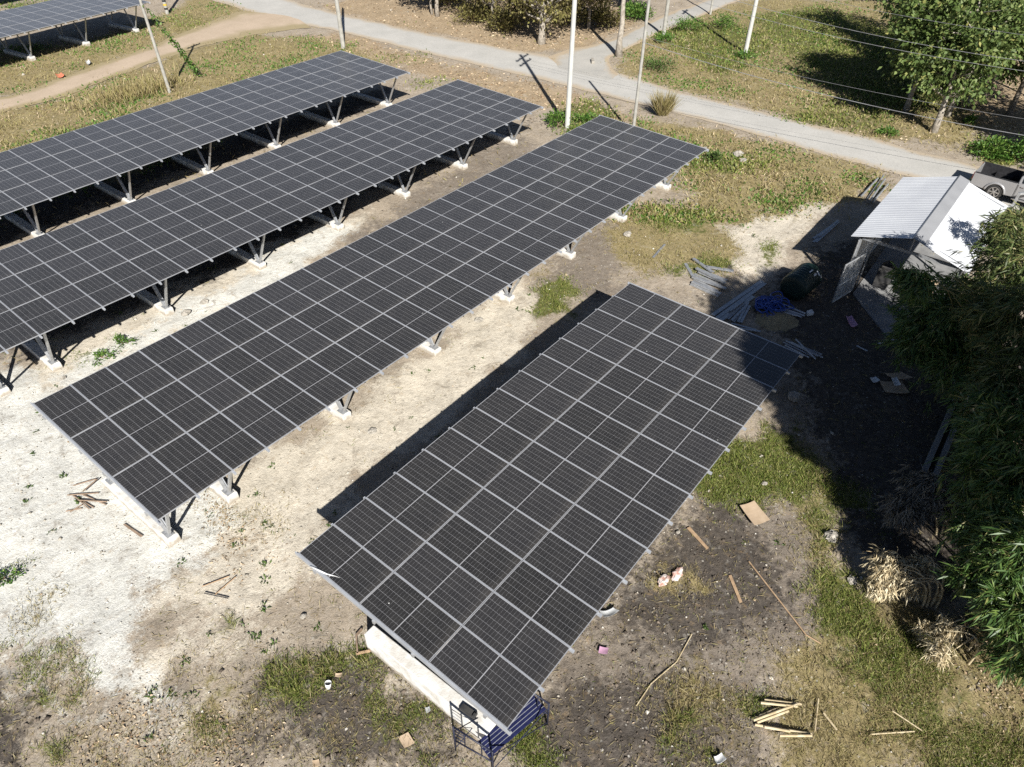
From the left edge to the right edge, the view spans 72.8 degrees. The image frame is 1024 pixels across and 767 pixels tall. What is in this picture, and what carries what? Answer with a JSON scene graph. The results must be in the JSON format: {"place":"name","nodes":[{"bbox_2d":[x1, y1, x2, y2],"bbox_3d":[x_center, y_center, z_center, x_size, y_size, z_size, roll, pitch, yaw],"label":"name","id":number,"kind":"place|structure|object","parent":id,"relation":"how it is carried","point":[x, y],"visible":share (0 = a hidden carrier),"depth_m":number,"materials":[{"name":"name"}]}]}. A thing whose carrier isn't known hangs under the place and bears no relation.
{"place":"outdoors","nodes":[
{"label":"outdoors","id":0,"kind":"place"},
{"bbox_2d":[0,11,310,112],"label":"dirt path","id":1,"kind":"structure","parent":0,"point":[236,25],"depth_m":54.49,"materials":[{"name":"soil"}]},
{"bbox_2d":[0,0,1023,766],"bbox_3d":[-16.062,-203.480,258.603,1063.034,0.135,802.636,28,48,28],"label":"ground","id":2,"kind":"structure","parent":0,"point":[314,476],"depth_m":21.24,"materials":[{"name":"soil"}]},
{"bbox_2d":[0,565,25,586],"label":"shrub","id":3,"kind":"object","parent":2,"relation":"on","point":[14,574],"visible":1,"depth_m":18.56,"materials":[{"name":"green plant"}]},
{"bbox_2d":[0,0,150,60],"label":"solar array","id":4,"kind":"object","parent":2,"relation":"on","point":[17,21],"visible":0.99,"depth_m":54.05,"materials":[{"name":"glass"}]},
{"bbox_2d":[66,478,106,511],"bbox_3d":[-12.674,3.327,20.662,1.122,0.140,1.200,-17,44,-19],"label":"wood pile","id":5,"kind":"object","parent":2,"relation":"on","point":[82,501],"visible":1,"depth_m":20.58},
{"bbox_2d":[91,347,118,366],"bbox_3d":[-15.149,-1.021,25.617,1.017,0.312,0.992,28,48,28],"label":"weed","id":6,"kind":"object","parent":2,"relation":"on","point":[101,353],"visible":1,"depth_m":25.65,"materials":[{"name":"green plant"}]},
{"bbox_2d":[112,332,139,351],"bbox_3d":[-14.705,-1.485,26.072,1.032,0.422,1.094,5,41,6],"label":"shrub","id":7,"kind":"object","parent":2,"relation":"on","point":[122,339],"visible":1,"depth_m":26.25,"materials":[{"name":"green plant"}]},
{"bbox_2d":[65,58,208,111],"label":"dry grass clump","id":8,"kind":"object","parent":2,"relation":"on","point":[134,86],"visible":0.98,"depth_m":46.65,"materials":[{"name":"plant"}]},
{"bbox_2d":[139,0,170,92],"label":"utility pole","id":9,"kind":"object","parent":2,"relation":"on","point":[155,48],"visible":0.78,"depth_m":45.37,"materials":[{"name":"white concrete"}]},
{"bbox_2d":[142,3,201,76],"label":"vine","id":10,"kind":"object","parent":9,"relation":"attached to","point":[190,62],"visible":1,"depth_m":46.91,"materials":[{"name":"plant"}]},
{"bbox_2d":[0,50,409,237],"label":"solar array","id":11,"kind":"object","parent":2,"relation":"on","point":[31,174],"visible":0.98,"depth_m":36.47,"materials":[{"name":"glass"}]},
{"bbox_2d":[0,79,543,397],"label":"solar array","id":12,"kind":"object","parent":2,"relation":"on","point":[54,279],"visible":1,"depth_m":29.48,"materials":[{"name":"glass"}]},
{"bbox_2d":[335,0,344,48],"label":"utility pole","id":13,"kind":"object","parent":2,"relation":"on","point":[341,34],"visible":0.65,"depth_m":54.17,"materials":[{"name":"white concrete"}]},
{"bbox_2d":[355,628,370,654],"bbox_3d":[-3.719,6.402,17.292,0.358,0.070,0.670,-8,42,-10],"label":"wooden formwork","id":14,"kind":"object","parent":2,"relation":"on","point":[364,651],"visible":0.84,"depth_m":17.10,"materials":[{"name":"brown wood"}]},
{"bbox_2d":[30,115,708,547],"bbox_3d":[-1.935,-4.621,27.983,6.522,2.928,29.745,28,48,28],"label":"solar array","id":15,"kind":"object","parent":2,"relation":"on","point":[156,431],"visible":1,"depth_m":22.99,"materials":[{"name":"glass"}]},
{"bbox_2d":[398,732,414,747],"bbox_3d":[-2.357,7.949,15.478,0.240,0.038,0.330,-26,47,-27],"label":"cardboard sheet","id":16,"kind":"object","parent":2,"relation":"on","point":[405,738],"visible":1,"depth_m":15.48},
{"bbox_2d":[364,625,495,739],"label":"concrete beam","id":17,"kind":"structure","parent":2,"relation":"on","point":[437,691],"depth_m":16.02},
{"bbox_2d":[459,703,477,719],"bbox_3d":[-0.964,7.236,15.335,0.400,0.125,0.160,23,46,24],"label":"cable box","id":18,"kind":"object","parent":17,"relation":"on","point":[465,709],"visible":1,"depth_m":15.31,"materials":[{"name":"metal"}]},
{"bbox_2d":[427,0,462,9],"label":"bush","id":19,"kind":"object","parent":2,"relation":"on","point":[446,2],"visible":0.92,"depth_m":65.28,"materials":[{"name":"green plant"}]},
{"bbox_2d":[445,0,500,24],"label":"bush","id":20,"kind":"object","parent":2,"relation":"on","point":[479,13],"visible":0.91,"depth_m":60.83,"materials":[{"name":"green plant"}]},
{"bbox_2d":[463,0,510,26],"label":"broadleaf tree","id":21,"kind":"object","parent":2,"relation":"on","point":[492,3],"visible":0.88,"depth_m":59.38,"materials":[{"name":"green plant"}]},
{"bbox_2d":[0,0,982,226],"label":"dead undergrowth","id":22,"kind":"object","parent":2,"relation":"on","point":[578,112],"visible":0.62,"depth_m":46.47,"materials":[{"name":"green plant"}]},
{"bbox_2d":[452,693,549,766],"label":"bench","id":23,"kind":"object","parent":2,"relation":"on","point":[494,741],"visible":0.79,"depth_m":15.10,"materials":[{"name":"blue paint"}]},
{"bbox_2d":[479,3,531,35],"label":"bush","id":24,"kind":"object","parent":2,"relation":"on","point":[507,23],"visible":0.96,"depth_m":58.63,"materials":[{"name":"green plant"}]},
{"bbox_2d":[0,0,1017,229],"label":"undergrowth","id":25,"kind":"object","parent":2,"relation":"on","point":[777,202],"visible":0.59,"depth_m":48.52,"materials":[{"name":"green plant"}]},
{"bbox_2d":[0,1,1021,766],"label":"gravel","id":26,"kind":"structure","parent":2,"relation":"on","point":[334,513],"depth_m":18.95,"materials":[{"name":"gravel"}]},
{"bbox_2d":[0,217,1023,766],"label":"green grass","id":27,"kind":"structure","parent":2,"relation":"on","point":[832,595],"depth_m":16.95,"materials":[{"name":"plant"}]},
{"bbox_2d":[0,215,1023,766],"bbox_3d":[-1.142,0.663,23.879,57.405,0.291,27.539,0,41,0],"label":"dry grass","id":28,"kind":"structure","parent":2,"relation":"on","point":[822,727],"depth_m":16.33,"materials":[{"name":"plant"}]},
{"bbox_2d":[0,0,1023,228],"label":"straw grass","id":29,"kind":"structure","parent":2,"relation":"on","point":[637,212],"depth_m":44.70,"materials":[{"name":"plant"}]},
{"bbox_2d":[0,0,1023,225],"bbox_3d":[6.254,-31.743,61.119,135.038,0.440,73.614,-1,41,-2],"label":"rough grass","id":30,"kind":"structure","parent":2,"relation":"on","point":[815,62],"depth_m":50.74,"materials":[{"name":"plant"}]},
{"bbox_2d":[0,21,1023,766],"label":"soil clods","id":31,"kind":"object","parent":2,"relation":"on","point":[328,757],"visible":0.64,"depth_m":16.64,"materials":[{"name":"soil"}]},
{"bbox_2d":[0,0,1023,766],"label":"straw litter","id":32,"kind":"object","parent":2,"relation":"on","point":[602,610],"visible":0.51,"depth_m":17.16,"materials":[{"name":"plant"}]},
{"bbox_2d":[9,0,1023,766],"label":"fallen leaves","id":33,"kind":"object","parent":2,"relation":"on","point":[433,390],"visible":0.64,"depth_m":18.92,"materials":[{"name":"brown plant"}]},
{"bbox_2d":[22,25,1023,764],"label":"weeds","id":34,"kind":"object","parent":2,"relation":"on","point":[32,453],"visible":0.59,"depth_m":18.99,"materials":[{"name":"green plant"}]},
{"bbox_2d":[501,0,546,18],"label":"bush","id":35,"kind":"object","parent":2,"relation":"on","point":[514,7],"visible":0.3,"depth_m":61.33,"materials":[{"name":"green plant"}]},
{"bbox_2d":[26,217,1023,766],"bbox_3d":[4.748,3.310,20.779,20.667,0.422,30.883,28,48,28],"label":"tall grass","id":36,"kind":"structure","parent":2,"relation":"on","point":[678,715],"depth_m":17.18,"materials":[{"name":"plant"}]},
{"bbox_2d":[495,0,582,44],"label":"broadleaf tree","id":37,"kind":"object","parent":2,"relation":"on","point":[541,6],"visible":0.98,"depth_m":54.82,"materials":[{"name":"green plant"}]},
{"bbox_2d":[295,282,803,735],"bbox_3d":[2.071,2.465,20.038,6.523,2.715,14.934,28,48,28],"label":"solar array","id":38,"kind":"object","parent":2,"relation":"on","point":[569,417],"visible":1,"depth_m":17.65,"materials":[{"name":"glass"}]},
{"bbox_2d":[540,106,574,130],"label":"shrub","id":39,"kind":"object","parent":2,"relation":"on","point":[557,118],"visible":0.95,"depth_m":42.87,"materials":[{"name":"green plant"}]},
{"bbox_2d":[548,0,591,28],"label":"bush","id":40,"kind":"object","parent":2,"relation":"on","point":[578,18],"visible":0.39,"depth_m":60.19,"materials":[{"name":"green plant"}]},
{"bbox_2d":[565,0,576,127],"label":"utility pole","id":41,"kind":"object","parent":2,"relation":"on","point":[570,67],"visible":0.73,"depth_m":40.59,"materials":[{"name":"concrete"}]},
{"bbox_2d":[696,0,1021,70],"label":"overhead wire","id":42,"kind":"object","parent":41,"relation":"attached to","point":[857,41],"visible":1,"depth_m":34.02,"materials":[{"name":"metal"}]},
{"bbox_2d":[735,0,1020,60],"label":"overhead wire","id":43,"kind":"object","parent":41,"relation":"attached to","point":[877,35],"visible":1,"depth_m":33.54,"materials":[{"name":"metal"}]},
{"bbox_2d":[573,110,597,123],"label":"shrub","id":44,"kind":"object","parent":2,"relation":"on","point":[585,118],"visible":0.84,"depth_m":43.45,"materials":[{"name":"green plant"}]},
{"bbox_2d":[560,0,616,28],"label":"broadleaf tree","id":45,"kind":"object","parent":2,"relation":"on","point":[592,2],"visible":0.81,"depth_m":58.48,"materials":[{"name":"green plant"}]},
{"bbox_2d":[576,2,625,30],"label":"bush","id":46,"kind":"object","parent":2,"relation":"on","point":[604,19],"visible":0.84,"depth_m":60.08,"materials":[{"name":"green plant"}]},
{"bbox_2d":[600,608,618,616],"bbox_3d":[2.496,5.869,17.853,0.459,0.179,0.215,-15,43,-17],"label":"plastic sheet","id":47,"kind":"object","parent":2,"relation":"on","point":[610,612],"visible":0.97,"depth_m":17.87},
{"bbox_2d":[615,0,625,56],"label":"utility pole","id":48,"kind":"object","parent":2,"relation":"on","point":[618,52],"visible":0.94,"depth_m":52.99,"materials":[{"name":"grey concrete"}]},
{"bbox_2d":[617,0,655,21],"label":"bush","id":49,"kind":"object","parent":2,"relation":"on","point":[631,8],"visible":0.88,"depth_m":61.90,"materials":[{"name":"green plant"}]},
{"bbox_2d":[632,0,650,125],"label":"utility pole","id":50,"kind":"object","parent":2,"relation":"on","point":[641,66],"visible":0.82,"depth_m":39.53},
{"bbox_2d":[646,43,1020,134],"bbox_3d":[27.641,-11.998,32.097,44.976,2.180,0.028,18,44,19],"label":"overhead wire","id":51,"kind":"object","parent":50,"relation":"attached to","point":[833,96],"visible":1,"depth_m":36.36,"materials":[{"name":"metal"}]},
{"bbox_2d":[639,56,677,72],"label":"shrub","id":52,"kind":"object","parent":2,"relation":"on","point":[651,62],"visible":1,"depth_m":51.51,"materials":[{"name":"green plant"}]},
{"bbox_2d":[658,574,669,586],"bbox_3d":[4.051,5.289,18.634,0.267,0.156,0.491,28,48,28],"label":"sack","id":53,"kind":"object","parent":2,"relation":"on","point":[663,578],"visible":1,"depth_m":18.60,"materials":[{"name":"fabric"}]},
{"bbox_2d":[654,29,675,42],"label":"shrub","id":54,"kind":"object","parent":2,"relation":"on","point":[664,36],"visible":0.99,"depth_m":56.94,"materials":[{"name":"green plant"}]},
{"bbox_2d":[646,86,684,115],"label":"dry grass clump","id":55,"kind":"object","parent":2,"relation":"on","point":[662,106],"visible":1,"depth_m":44.04,"materials":[{"name":"plant"}]},
{"bbox_2d":[662,0,669,35],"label":"utility pole","id":56,"kind":"object","parent":2,"relation":"on","point":[666,15],"visible":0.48,"depth_m":57.67,"materials":[{"name":"white concrete"}]},
{"bbox_2d":[670,567,682,580],"bbox_3d":[4.492,5.151,18.819,0.263,0.137,0.569,28,48,28],"label":"sack","id":57,"kind":"object","parent":2,"relation":"on","point":[677,574],"visible":1,"depth_m":18.75,"materials":[{"name":"fabric"}]},
{"bbox_2d":[667,13,710,31],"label":"shrub","id":58,"kind":"object","parent":2,"relation":"on","point":[684,25],"visible":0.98,"depth_m":59.43,"materials":[{"name":"green plant"}]},
{"bbox_2d":[687,527,708,549],"bbox_3d":[5.281,4.386,19.719,0.108,0.025,0.837,-20,45,-22],"label":"wooden board","id":59,"kind":"object","parent":2,"relation":"on","point":[697,537],"visible":1,"depth_m":19.71,"materials":[{"name":"brown wood"}]},
{"bbox_2d":[684,258,733,297],"bbox_3d":[8.368,-4.709,30.086,2.398,0.212,2.225,28,48,28],"label":"steel pile","id":60,"kind":"object","parent":2,"relation":"on","point":[698,282],"visible":1,"depth_m":29.83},
{"bbox_2d":[703,149,723,163],"bbox_3d":[11.472,-12.878,39.195,1.271,0.782,1.484,28,48,28],"label":"shrub","id":61,"kind":"object","parent":2,"relation":"on","point":[715,155],"visible":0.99,"depth_m":39.04,"materials":[{"name":"green plant"}]},
{"bbox_2d":[710,13,740,28],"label":"shrub","id":62,"kind":"object","parent":2,"relation":"on","point":[723,21],"visible":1,"depth_m":60.28,"materials":[{"name":"green plant"}]},
{"bbox_2d":[728,575,741,602],"bbox_3d":[5.944,5.464,18.486,0.087,0.025,0.837,-4,41,-5],"label":"wooden board","id":63,"kind":"object","parent":2,"relation":"on","point":[735,588],"visible":1,"depth_m":18.48,"materials":[{"name":"brown wood"}]},
{"bbox_2d":[710,280,766,320],"bbox_3d":[9.505,-3.455,28.773,3.793,0.076,0.590,-33,51,-32],"label":"steel pile","id":64,"kind":"object","parent":2,"relation":"on","point":[746,295],"visible":0.81,"depth_m":28.63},
{"bbox_2d":[727,299,750,322],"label":"steel pile","id":65,"kind":"object","parent":2,"relation":"on","point":[739,313],"visible":1,"depth_m":28.02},
{"bbox_2d":[732,48,757,60],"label":"shrub","id":66,"kind":"object","parent":2,"relation":"on","point":[742,54],"visible":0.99,"depth_m":53.86,"materials":[{"name":"green plant"}]},
{"bbox_2d":[744,0,757,52],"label":"utility pole","id":67,"kind":"object","parent":2,"relation":"on","point":[749,32],"visible":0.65,"depth_m":53.69,"materials":[{"name":"concrete"}]},
{"bbox_2d":[740,501,769,524],"bbox_3d":[7.078,3.780,20.289,0.528,0.085,0.783,-13,43,-15],"label":"cardboard sheet","id":68,"kind":"object","parent":2,"relation":"on","point":[755,513],"visible":1,"depth_m":20.29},
{"bbox_2d":[755,291,794,316],"bbox_3d":[10.638,-3.230,28.292,1.697,0.430,1.402,-22,46,-24],"label":"hose coil","id":69,"kind":"object","parent":2,"relation":"on","point":[767,304],"visible":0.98,"depth_m":28.12,"materials":[{"name":"blue plastic"}]},
{"bbox_2d":[754,309,799,331],"bbox_3d":[10.627,-2.607,27.719,2.200,0.371,2.200,28,48,28],"label":"sand heap","id":70,"kind":"object","parent":2,"relation":"on","point":[783,321],"visible":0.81,"depth_m":27.55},
{"bbox_2d":[753,699,811,736],"bbox_3d":[6.149,7.664,15.886,1.297,0.110,0.868,5,41,5],"label":"bamboo pile","id":71,"kind":"object","parent":2,"relation":"on","point":[787,705],"visible":1,"depth_m":15.88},
{"bbox_2d":[749,561,820,643],"bbox_3d":[7.042,5.718,18.185,0.196,0.040,2.679,-17,44,-20],"label":"stick","id":72,"kind":"object","parent":2,"relation":"on","point":[783,605],"visible":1,"depth_m":18.07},
{"bbox_2d":[776,303,805,317],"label":"pipe pile","id":73,"kind":"object","parent":2,"relation":"on","point":[793,313],"visible":0.8,"depth_m":28.00,"materials":[{"name":"metal"}]},
{"bbox_2d":[787,391,799,402],"bbox_3d":[9.841,0.447,24.215,0.445,0.255,0.507,28,48,28],"label":"rock","id":74,"kind":"object","parent":2,"relation":"on","point":[793,396],"visible":1,"depth_m":24.11,"materials":[{"name":"stone"}]},
{"bbox_2d":[780,263,821,300],"bbox_3d":[12.096,-4.281,28.957,1.146,1.146,1.690,33,50,32],"label":"water tank","id":75,"kind":"object","parent":2,"relation":"on","point":[801,281],"visible":1,"depth_m":28.49,"materials":[{"name":"green plastic"}]},
{"bbox_2d":[783,339,822,359],"bbox_3d":[10.998,-1.305,26.195,0.644,0.180,1.532,-30,50,-31],"label":"pipe pile","id":76,"kind":"object","parent":2,"relation":"on","point":[808,350],"visible":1,"depth_m":26.18,"materials":[{"name":"metal"}]},
{"bbox_2d":[812,220,839,242],"bbox_3d":[14.973,-7.300,33.194,0.366,0.124,2.737,30,49,30],"label":"steel pile","id":77,"kind":"object","parent":2,"relation":"on","point":[822,234],"visible":1,"depth_m":33.02,"materials":[{"name":"metal"}]},
{"bbox_2d":[823,529,837,542],"bbox_3d":[9.077,4.321,19.764,0.388,0.219,0.491,28,48,28],"label":"rock","id":78,"kind":"object","parent":2,"relation":"on","point":[831,535],"visible":1,"depth_m":19.67,"materials":[{"name":"stone"}]},
{"bbox_2d":[832,253,866,302],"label":"gate","id":79,"kind":"structure","parent":2,"relation":"on","point":[855,276],"depth_m":28.41,"materials":[{"name":"metal"}]},
{"bbox_2d":[861,175,888,202],"bbox_3d":[19.274,-10.333,36.598,0.800,0.300,3.993,28,48,28],"label":"pipe pile","id":80,"kind":"object","parent":2,"relation":"on","point":[876,191],"visible":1,"depth_m":36.32,"materials":[{"name":"metal"}]},
{"bbox_2d":[866,0,899,47],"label":"broadleaf tree","id":81,"kind":"object","parent":2,"relation":"on","point":[880,4],"visible":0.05,"depth_m":54.87,"materials":[{"name":"green plant"}]},
{"bbox_2d":[874,125,901,137],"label":"shrub","id":82,"kind":"object","parent":2,"relation":"on","point":[881,130],"visible":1,"depth_m":42.24,"materials":[{"name":"green plant"}]},
{"bbox_2d":[880,380,909,392],"bbox_3d":[13.557,0.119,24.663,0.823,0.104,0.708,1,41,1],"label":"cardboard sheet","id":83,"kind":"object","parent":2,"relation":"on","point":[891,387],"visible":0.94,"depth_m":24.66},
{"bbox_2d":[870,710,922,734],"bbox_3d":[8.694,7.741,15.883,1.235,0.030,0.507,-2,41,-3],"label":"bamboo pile","id":84,"kind":"object","parent":2,"relation":"on","point":[897,732],"visible":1,"depth_m":15.71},
{"bbox_2d":[885,372,912,378],"bbox_3d":[13.888,-0.290,25.000,0.892,0.104,0.380,-2,41,-3],"label":"cardboard sheet","id":85,"kind":"object","parent":2,"relation":"on","point":[901,375],"visible":0.98,"depth_m":25.02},
{"bbox_2d":[859,543,943,608],"bbox_3d":[10.128,4.992,18.103,2.146,1.556,1.555,3,41,2],"label":"bamboo clump","id":86,"kind":"object","parent":2,"relation":"on","point":[886,572],"visible":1,"depth_m":17.90,"materials":[{"name":"beige plant"}]},
{"bbox_2d":[841,175,1007,337],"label":"shed","id":87,"kind":"structure","parent":2,"relation":"on","point":[938,216],"depth_m":28.69,"materials":[{"name":"white metal"}]},
{"bbox_2d":[872,260,896,289],"bbox_3d":[15.778,-4.650,29.331,0.550,1.085,0.700,28,48,28],"label":"machine","id":88,"kind":"object","parent":87,"relation":"on","point":[880,281],"visible":0.79,"depth_m":29.15,"materials":[{"name":"metal"}]},
{"bbox_2d":[874,463,977,539],"bbox_3d":[11.782,3.578,19.401,2.886,2.015,2.737,28,48,28],"label":"bamboo clump","id":89,"kind":"object","parent":2,"relation":"on","point":[921,484],"visible":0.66,"depth_m":19.21,"materials":[{"name":"plant"}]},
{"bbox_2d":[880,0,971,95],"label":"broadleaf tree","id":90,"kind":"object","parent":2,"relation":"on","point":[890,1],"visible":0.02,"depth_m":45.66,"materials":[{"name":"green plant"}]},
{"bbox_2d":[863,0,1005,111],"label":"broadleaf tree","id":91,"kind":"object","parent":2,"relation":"on","point":[907,105],"visible":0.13,"depth_m":42.17,"materials":[{"name":"green plant"}]},
{"bbox_2d":[871,259,1011,429],"bbox_3d":[14.642,-1.809,22.825,5.063,5.688,6.575,28,48,28],"label":"bamboo clump","id":92,"kind":"object","parent":2,"relation":"on","point":[916,332],"visible":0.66,"depth_m":22.06,"materials":[{"name":"green plant"}]},
{"bbox_2d":[922,392,961,474],"bbox_3d":[14.138,1.624,22.888,0.160,0.240,4.945,27,48,27],"label":"concrete edging","id":93,"kind":"object","parent":2,"relation":"on","point":[935,445],"visible":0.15,"depth_m":22.40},
{"bbox_2d":[907,612,984,672],"bbox_3d":[10.566,6.103,16.863,1.686,1.516,1.293,-15,43,-17],"label":"bamboo clump","id":94,"kind":"object","parent":2,"relation":"on","point":[939,647],"visible":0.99,"depth_m":16.65,"materials":[{"name":"beige plant"}]},
{"bbox_2d":[877,0,1023,132],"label":"broadleaf tree","id":95,"kind":"object","parent":2,"relation":"on","point":[952,73],"visible":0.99,"depth_m":39.57,"materials":[{"name":"green plant"}]},
{"bbox_2d":[932,396,968,477],"bbox_3d":[14.467,1.665,22.844,0.160,0.240,4.685,27,47,27],"label":"concrete edging","id":96,"kind":"object","parent":2,"relation":"on","point":[945,448],"visible":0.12,"depth_m":22.11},
{"bbox_2d":[962,113,979,125],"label":"shrub","id":97,"kind":"object","parent":2,"relation":"on","point":[971,119],"visible":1,"depth_m":43.74,"materials":[{"name":"green plant"}]},
{"bbox_2d":[923,375,1023,538],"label":"bamboo clump","id":98,"kind":"object","parent":2,"relation":"on","point":[992,452],"visible":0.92,"depth_m":17.13,"materials":[{"name":"green plant"}]},
{"bbox_2d":[930,486,1023,688],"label":"bamboo clump","id":99,"kind":"object","parent":2,"relation":"on","point":[987,577],"visible":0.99,"depth_m":15.52,"materials":[{"name":"green plant"}]},
{"bbox_2d":[940,200,1023,433],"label":"bamboo clump","id":100,"kind":"object","parent":2,"relation":"on","point":[989,321],"visible":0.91,"depth_m":19.92,"materials":[{"name":"green plant"}]},
{"bbox_2d":[944,0,1023,117],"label":"broadleaf tree","id":101,"kind":"object","parent":2,"relation":"on","point":[949,110],"visible":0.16,"depth_m":40.40,"materials":[{"name":"green plant"}]},
{"bbox_2d":[962,134,1023,162],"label":"shrub","id":102,"kind":"object","parent":2,"relation":"on","point":[989,148],"visible":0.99,"depth_m":39.70,"materials":[{"name":"green plant"}]},
{"bbox_2d":[969,14,1023,100],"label":"broadleaf tree","id":103,"kind":"object","parent":2,"relation":"on","point":[1016,66],"visible":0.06,"depth_m":44.93,"materials":[{"name":"green plant"}]},
{"bbox_2d":[999,133,1023,161],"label":"shrub","id":104,"kind":"object","parent":2,"relation":"on","point":[1019,145],"visible":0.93,"depth_m":39.43,"materials":[{"name":"green plant"}]},
{"bbox_2d":[1005,17,1023,116],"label":"broadleaf tree","id":105,"kind":"object","parent":2,"relation":"on","point":[1011,109],"visible":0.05,"depth_m":44.45,"materials":[{"name":"brown plant"}]},
{"bbox_2d":[213,0,1023,214],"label":"road","id":106,"kind":"structure","parent":0,"point":[877,153],"depth_m":47.55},
{"bbox_2d":[969,161,1023,202],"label":"pickup truck","id":107,"kind":"object","parent":106,"relation":"on","point":[997,180],"visible":0.95,"depth_m":35.73,"materials":[{"name":"silver metal"}]},
{"bbox_2d":[549,0,739,79],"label":"side road","id":108,"kind":"structure","parent":0,"point":[600,53],"depth_m":55.89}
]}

